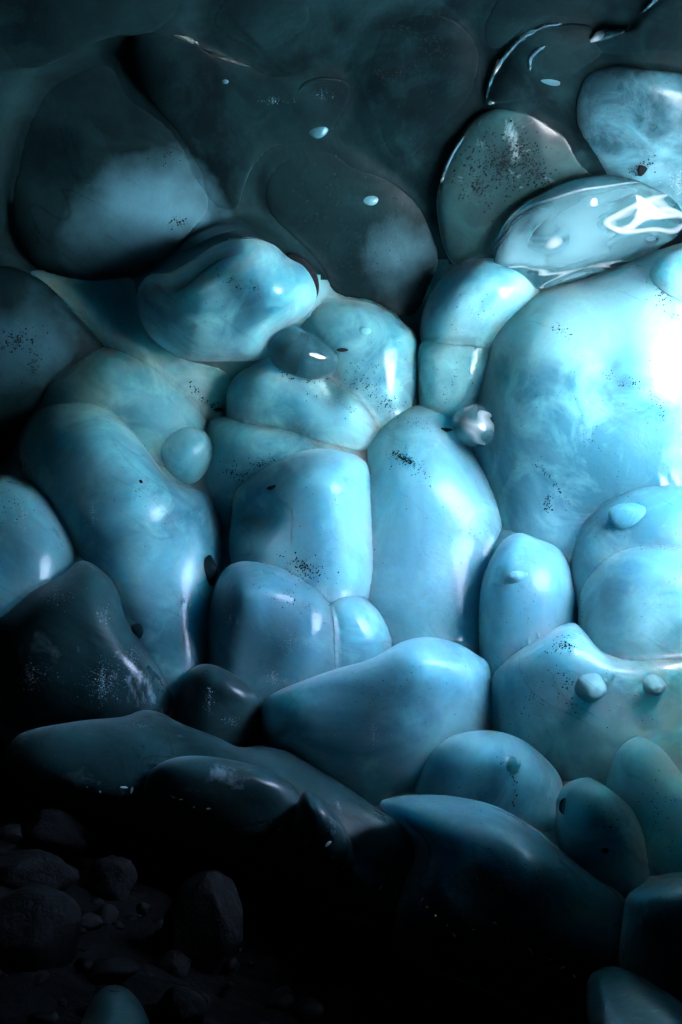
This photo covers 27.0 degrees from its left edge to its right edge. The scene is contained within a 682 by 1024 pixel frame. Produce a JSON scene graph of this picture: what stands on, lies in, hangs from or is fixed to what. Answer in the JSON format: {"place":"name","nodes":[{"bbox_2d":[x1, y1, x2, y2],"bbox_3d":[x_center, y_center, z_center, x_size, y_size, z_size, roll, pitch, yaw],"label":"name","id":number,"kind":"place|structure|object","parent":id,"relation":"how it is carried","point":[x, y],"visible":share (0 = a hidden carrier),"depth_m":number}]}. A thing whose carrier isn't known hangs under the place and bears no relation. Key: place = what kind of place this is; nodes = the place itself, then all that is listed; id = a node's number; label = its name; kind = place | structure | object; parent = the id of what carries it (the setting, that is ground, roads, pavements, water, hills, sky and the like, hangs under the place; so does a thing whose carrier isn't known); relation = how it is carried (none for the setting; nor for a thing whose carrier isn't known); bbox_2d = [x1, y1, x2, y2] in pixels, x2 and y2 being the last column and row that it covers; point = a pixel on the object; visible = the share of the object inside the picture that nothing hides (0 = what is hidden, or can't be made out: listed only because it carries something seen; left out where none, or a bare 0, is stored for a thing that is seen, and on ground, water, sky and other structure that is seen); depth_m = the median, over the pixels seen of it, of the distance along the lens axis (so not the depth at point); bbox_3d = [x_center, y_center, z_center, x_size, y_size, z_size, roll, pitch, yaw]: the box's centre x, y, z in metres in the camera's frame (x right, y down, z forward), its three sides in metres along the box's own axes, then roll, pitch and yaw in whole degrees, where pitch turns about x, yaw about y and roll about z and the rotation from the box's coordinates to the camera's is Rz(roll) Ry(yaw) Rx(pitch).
{"place":"outdoors","nodes":[
{"label":"outdoors","id":0,"kind":"place"},
{"bbox_2d":[0,737,527,1023],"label":"ground","id":1,"kind":"structure","parent":0,"point":[243,1000],"depth_m":3.18},
{"bbox_2d":[0,824,22,843],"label":"stone","id":2,"kind":"object","parent":1,"relation":"on","point":[11,834],"visible":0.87,"depth_m":3.31},
{"bbox_2d":[0,849,78,890],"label":"boulder","id":3,"kind":"object","parent":1,"relation":"on","point":[20,868],"visible":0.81,"depth_m":3.11},
{"bbox_2d":[0,884,81,971],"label":"boulder","id":4,"kind":"object","parent":1,"relation":"on","point":[40,927],"visible":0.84,"depth_m":2.79},
{"bbox_2d":[33,970,49,986],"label":"stone","id":5,"kind":"object","parent":1,"relation":"on","point":[41,977],"visible":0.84,"depth_m":2.75},
{"bbox_2d":[29,1010,58,1023],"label":"stone","id":6,"kind":"object","parent":1,"relation":"on","point":[44,1017],"visible":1,"depth_m":2.63},
{"bbox_2d":[21,809,92,860],"bbox_3d":[-0.677,0.764,3.376,0.178,0.122,0.136,15,-1,-5],"label":"boulder","id":7,"kind":"object","parent":1,"relation":"on","point":[64,835],"visible":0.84,"depth_m":3.33},
{"bbox_2d":[73,957,92,973],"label":"stone","id":8,"kind":"object","parent":1,"relation":"on","point":[82,965],"visible":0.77,"depth_m":2.85},
{"bbox_2d":[80,927,86,935],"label":"stone","id":9,"kind":"object","parent":1,"relation":"on","point":[83,931],"visible":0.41,"depth_m":3.01},
{"bbox_2d":[81,909,103,930],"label":"stone","id":10,"kind":"object","parent":1,"relation":"on","point":[91,921],"visible":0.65,"depth_m":3.04},
{"bbox_2d":[91,897,104,905],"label":"stone","id":11,"kind":"object","parent":1,"relation":"on","point":[96,901],"visible":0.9,"depth_m":3.16},
{"bbox_2d":[94,904,118,925],"bbox_3d":[-0.517,0.884,3.117,0.053,0.044,0.068,13,17,12],"label":"stone","id":12,"kind":"object","parent":1,"relation":"on","point":[108,914],"visible":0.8,"depth_m":3.10},
{"bbox_2d":[88,855,137,901],"bbox_3d":[-0.522,0.841,3.233,0.087,0.116,0.102,0,0,41],"label":"boulder","id":13,"kind":"object","parent":1,"relation":"on","point":[112,877],"visible":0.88,"depth_m":3.20},
{"bbox_2d":[89,957,138,984],"bbox_3d":[-0.463,0.927,2.865,0.116,0.060,0.094,-10,0,1],"label":"boulder","id":14,"kind":"object","parent":1,"relation":"on","point":[111,971],"visible":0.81,"depth_m":2.83},
{"bbox_2d":[81,985,149,1023],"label":"ice lump","id":15,"kind":"object","parent":1,"relation":"on","point":[114,1004],"visible":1,"depth_m":1.84},
{"bbox_2d":[111,921,121,926],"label":"stone","id":16,"kind":"object","parent":1,"relation":"on","point":[114,923],"visible":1,"depth_m":3.10},
{"bbox_2d":[114,923,124,929],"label":"stone","id":17,"kind":"object","parent":1,"relation":"on","point":[118,926],"visible":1,"depth_m":3.09},
{"bbox_2d":[136,902,151,914],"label":"stone","id":18,"kind":"object","parent":1,"relation":"on","point":[142,908],"visible":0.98,"depth_m":3.20},
{"bbox_2d":[152,918,163,925],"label":"stone","id":19,"kind":"object","parent":1,"relation":"on","point":[159,921],"visible":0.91,"depth_m":3.16},
{"bbox_2d":[154,950,191,977],"bbox_3d":[-0.350,0.954,2.997,0.078,0.057,0.089,6,15,28],"label":"stone","id":20,"kind":"object","parent":1,"relation":"on","point":[175,963],"visible":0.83,"depth_m":2.97},
{"bbox_2d":[155,985,205,1023],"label":"boulder","id":21,"kind":"object","parent":1,"relation":"on","point":[176,1004],"visible":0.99,"depth_m":2.75},
{"bbox_2d":[162,869,242,974],"bbox_3d":[-0.295,0.899,3.057,0.176,0.263,0.131,8,-1,-9],"label":"boulder","id":22,"kind":"object","parent":1,"relation":"on","point":[203,926],"visible":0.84,"depth_m":3.02},
{"bbox_2d":[201,993,210,1002],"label":"stone","id":23,"kind":"object","parent":1,"relation":"on","point":[206,998],"visible":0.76,"depth_m":2.91},
{"bbox_2d":[205,859,242,884],"bbox_3d":[-0.292,0.896,3.539,0.099,0.061,0.069,16,18,8],"label":"stone","id":24,"kind":"object","parent":1,"relation":"on","point":[233,872],"visible":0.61,"depth_m":3.52},
{"bbox_2d":[222,957,239,972],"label":"stone","id":25,"kind":"object","parent":1,"relation":"on","point":[231,964],"visible":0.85,"depth_m":3.07},
{"bbox_2d":[236,945,241,952],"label":"stone","id":26,"kind":"object","parent":1,"relation":"on","point":[239,949],"visible":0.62,"depth_m":3.17},
{"bbox_2d":[266,992,294,1012],"bbox_3d":[-0.129,1.032,2.995,0.064,0.044,0.050,-14,4,-22],"label":"stone","id":27,"kind":"object","parent":1,"relation":"on","point":[282,1001],"visible":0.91,"depth_m":2.98},
{"bbox_2d":[291,998,323,1023],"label":"stone","id":28,"kind":"object","parent":1,"relation":"on","point":[308,1011],"visible":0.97,"depth_m":2.96},
{"bbox_2d":[0,0,681,1023],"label":"ice wall","id":29,"kind":"structure","parent":0,"point":[336,38],"depth_m":3.81},
{"bbox_2d":[0,475,74,617],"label":"ice lobe","id":30,"kind":"object","parent":29,"relation":"attached to","point":[36,548],"visible":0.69,"depth_m":3.71},
{"bbox_2d":[0,266,103,459],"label":"ice lobe","id":31,"kind":"object","parent":29,"relation":"attached to","point":[48,336],"visible":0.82,"depth_m":4.00},
{"bbox_2d":[0,561,175,732],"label":"ice lobe","id":32,"kind":"object","parent":29,"relation":"attached to","point":[73,648],"visible":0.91,"depth_m":3.56},
{"bbox_2d":[0,0,178,68],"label":"ice lobe","id":33,"kind":"object","parent":29,"relation":"attached to","point":[36,33],"visible":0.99,"depth_m":3.57},
{"bbox_2d":[12,66,207,280],"bbox_3d":[-0.641,-0.968,3.959,0.589,0.614,0.362,0,0,0],"label":"ice lobe","id":34,"kind":"object","parent":29,"relation":"attached to","point":[148,207],"visible":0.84,"depth_m":3.97},
{"bbox_2d":[19,402,221,721],"bbox_3d":[-0.616,0.161,3.968,0.604,0.960,0.622,0,0,0],"label":"ice lobe","id":35,"kind":"object","parent":29,"relation":"attached to","point":[143,530],"visible":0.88,"depth_m":3.79},
{"bbox_2d":[42,347,205,466],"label":"ice lobe","id":36,"kind":"object","parent":29,"relation":"attached to","point":[151,409],"visible":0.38,"depth_m":3.98},
{"bbox_2d":[31,270,230,420],"bbox_3d":[-0.577,-0.436,4.223,0.688,0.552,0.426,0,0,0],"label":"ice lobe","id":37,"kind":"object","parent":29,"relation":"attached to","point":[106,311],"visible":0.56,"depth_m":4.04},
{"bbox_2d":[161,427,211,483],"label":"ice lobe","id":38,"kind":"object","parent":29,"relation":"attached to","point":[186,453],"visible":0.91,"depth_m":3.97},
{"bbox_2d":[5,710,414,919],"bbox_3d":[-0.311,0.720,3.497,1.010,0.448,0.413,0,0,13],"label":"ice lobe","id":39,"kind":"object","parent":29,"relation":"attached to","point":[64,764],"visible":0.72,"depth_m":3.36},
{"bbox_2d":[178,664,260,746],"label":"ice lobe","id":40,"kind":"object","parent":29,"relation":"attached to","point":[218,702],"visible":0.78,"depth_m":3.59},
{"bbox_2d":[144,756,298,830],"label":"ice lobe","id":41,"kind":"object","parent":29,"relation":"attached to","point":[231,794],"visible":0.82,"depth_m":3.28},
{"bbox_2d":[179,224,269,251],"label":"ice lobe","id":42,"kind":"object","parent":29,"relation":"attached to","point":[197,238],"visible":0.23,"depth_m":4.00},
{"bbox_2d":[137,237,318,361],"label":"ice lobe","id":43,"kind":"object","parent":29,"relation":"attached to","point":[239,300],"visible":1,"depth_m":3.84},
{"bbox_2d":[133,32,349,209],"bbox_3d":[-0.293,-1.050,3.890,0.599,0.431,0.414,0,0,-18],"label":"ice lobe","id":44,"kind":"object","parent":29,"relation":"attached to","point":[231,121],"visible":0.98,"depth_m":3.82},
{"bbox_2d":[205,417,316,531],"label":"ice lobe","id":45,"kind":"object","parent":29,"relation":"attached to","point":[242,453],"visible":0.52,"depth_m":3.96},
{"bbox_2d":[214,0,308,48],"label":"ice lobe","id":46,"kind":"object","parent":29,"relation":"attached to","point":[259,24],"visible":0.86,"depth_m":3.62},
{"bbox_2d":[208,561,333,734],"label":"ice lobe","id":47,"kind":"object","parent":29,"relation":"attached to","point":[270,629],"visible":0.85,"depth_m":3.65},
{"bbox_2d":[229,449,372,602],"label":"ice lobe","id":48,"kind":"object","parent":29,"relation":"attached to","point":[305,516],"visible":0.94,"depth_m":3.77},
{"bbox_2d":[226,358,378,450],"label":"ice lobe","id":49,"kind":"object","parent":29,"relation":"attached to","point":[266,392],"visible":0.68,"depth_m":3.98},
{"bbox_2d":[267,326,338,379],"bbox_3d":[-0.105,-0.447,4.011,0.206,0.153,0.186,0,0,0],"label":"glassy ice bubble","id":50,"kind":"object","parent":29,"relation":"attached to","point":[298,352],"visible":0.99,"depth_m":3.95},
{"bbox_2d":[293,791,353,887],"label":"ice lobe","id":51,"kind":"object","parent":29,"relation":"attached to","point":[318,825],"visible":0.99,"depth_m":3.19},
{"bbox_2d":[265,152,437,315],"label":"ice lobe","id":52,"kind":"object","parent":29,"relation":"attached to","point":[355,233],"visible":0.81,"depth_m":4.06},
{"bbox_2d":[301,299,417,429],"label":"ice lobe","id":53,"kind":"object","parent":29,"relation":"attached to","point":[374,347],"visible":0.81,"depth_m":4.01},
{"bbox_2d":[330,596,391,668],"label":"ice lobe","id":54,"kind":"object","parent":29,"relation":"attached to","point":[361,631],"visible":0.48,"depth_m":3.72},
{"bbox_2d":[261,637,491,805],"bbox_3d":[0.094,0.595,3.651,0.606,0.554,0.440,0,0,0],"label":"ice lobe","id":55,"kind":"object","parent":29,"relation":"attached to","point":[376,730],"visible":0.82,"depth_m":3.49},
{"bbox_2d":[368,15,477,159],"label":"ice lobe","id":56,"kind":"object","parent":29,"relation":"attached to","point":[438,54],"visible":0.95,"depth_m":3.74},
{"bbox_2d":[367,406,501,654],"bbox_3d":[0.238,0.153,4.038,0.551,0.931,0.615,0,0,0],"label":"ice lobe","id":57,"kind":"object","parent":29,"relation":"attached to","point":[436,523],"visible":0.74,"depth_m":3.84},
{"bbox_2d":[417,341,489,419],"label":"ice lobe","id":58,"kind":"object","parent":29,"relation":"attached to","point":[450,378],"visible":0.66,"depth_m":4.00},
{"bbox_2d":[451,403,493,447],"bbox_3d":[0.379,-0.242,3.965,0.142,0.125,0.173,0,0,0],"label":"ice ball","id":59,"kind":"object","parent":29,"relation":"attached to","point":[472,424],"visible":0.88,"depth_m":3.90},
{"bbox_2d":[420,258,540,347],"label":"ice lobe","id":60,"kind":"object","parent":29,"relation":"attached to","point":[480,302],"visible":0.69,"depth_m":3.97},
{"bbox_2d":[415,730,562,831],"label":"ice lobe","id":61,"kind":"object","parent":29,"relation":"attached to","point":[517,777],"visible":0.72,"depth_m":3.33},
{"bbox_2d":[380,794,624,1016],"bbox_3d":[0.366,0.868,3.162,0.558,0.475,0.501,0,0,0],"label":"ice lobe","id":62,"kind":"object","parent":29,"relation":"attached to","point":[480,867],"visible":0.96,"depth_m":2.96},
{"bbox_2d":[436,109,591,263],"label":"ice lobe","id":63,"kind":"object","parent":29,"relation":"attached to","point":[501,167],"visible":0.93,"depth_m":3.89},
{"bbox_2d":[479,533,576,677],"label":"ice lobe","id":64,"kind":"object","parent":29,"relation":"attached to","point":[527,595],"visible":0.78,"depth_m":3.64},
{"bbox_2d":[484,0,591,47],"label":"ice lobe","id":65,"kind":"object","parent":29,"relation":"attached to","point":[507,21],"visible":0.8,"depth_m":3.57},
{"bbox_2d":[485,23,601,107],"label":"ice lobe","id":66,"kind":"object","parent":29,"relation":"attached to","point":[542,63],"visible":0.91,"depth_m":3.67},
{"bbox_2d":[471,243,681,562],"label":"ice lobe","id":67,"kind":"object","parent":29,"relation":"attached to","point":[579,397],"visible":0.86,"depth_m":3.79},
{"bbox_2d":[491,623,681,780],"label":"ice lobe","id":68,"kind":"object","parent":29,"relation":"attached to","point":[571,701],"visible":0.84,"depth_m":3.44},
{"bbox_2d":[493,175,681,288],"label":"glassy ice lens","id":69,"kind":"object","parent":29,"relation":"attached to","point":[576,229],"visible":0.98,"depth_m":3.85},
{"bbox_2d":[556,777,648,898],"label":"ice lobe","id":70,"kind":"object","parent":29,"relation":"attached to","point":[600,834],"visible":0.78,"depth_m":3.13},
{"bbox_2d":[571,485,681,607],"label":"ice lobe","id":71,"kind":"object","parent":29,"relation":"attached to","point":[647,516],"visible":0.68,"depth_m":3.67},
{"bbox_2d":[577,66,681,209],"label":"ice lobe","id":72,"kind":"object","parent":29,"relation":"attached to","point":[629,120],"visible":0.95,"depth_m":3.69},
{"bbox_2d":[578,545,681,660],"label":"ice lobe","id":73,"kind":"object","parent":29,"relation":"attached to","point":[630,605],"visible":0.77,"depth_m":3.48},
{"bbox_2d":[586,966,681,1023],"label":"ice lobe","id":74,"kind":"object","parent":29,"relation":"attached to","point":[623,996],"visible":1,"depth_m":2.47},
{"bbox_2d":[590,0,681,53],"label":"ice lobe","id":75,"kind":"object","parent":29,"relation":"attached to","point":[657,25],"visible":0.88,"depth_m":3.55},
{"bbox_2d":[606,737,681,875],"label":"ice lobe","id":76,"kind":"object","parent":29,"relation":"attached to","point":[644,779],"visible":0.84,"depth_m":3.18},
{"bbox_2d":[619,878,681,1002],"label":"ice lobe","id":77,"kind":"object","parent":29,"relation":"attached to","point":[650,946],"visible":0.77,"depth_m":2.73},
{"bbox_2d":[650,248,681,300],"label":"ice lobe","id":78,"kind":"object","parent":29,"relation":"attached to","point":[666,272],"visible":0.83,"depth_m":3.72}
]}

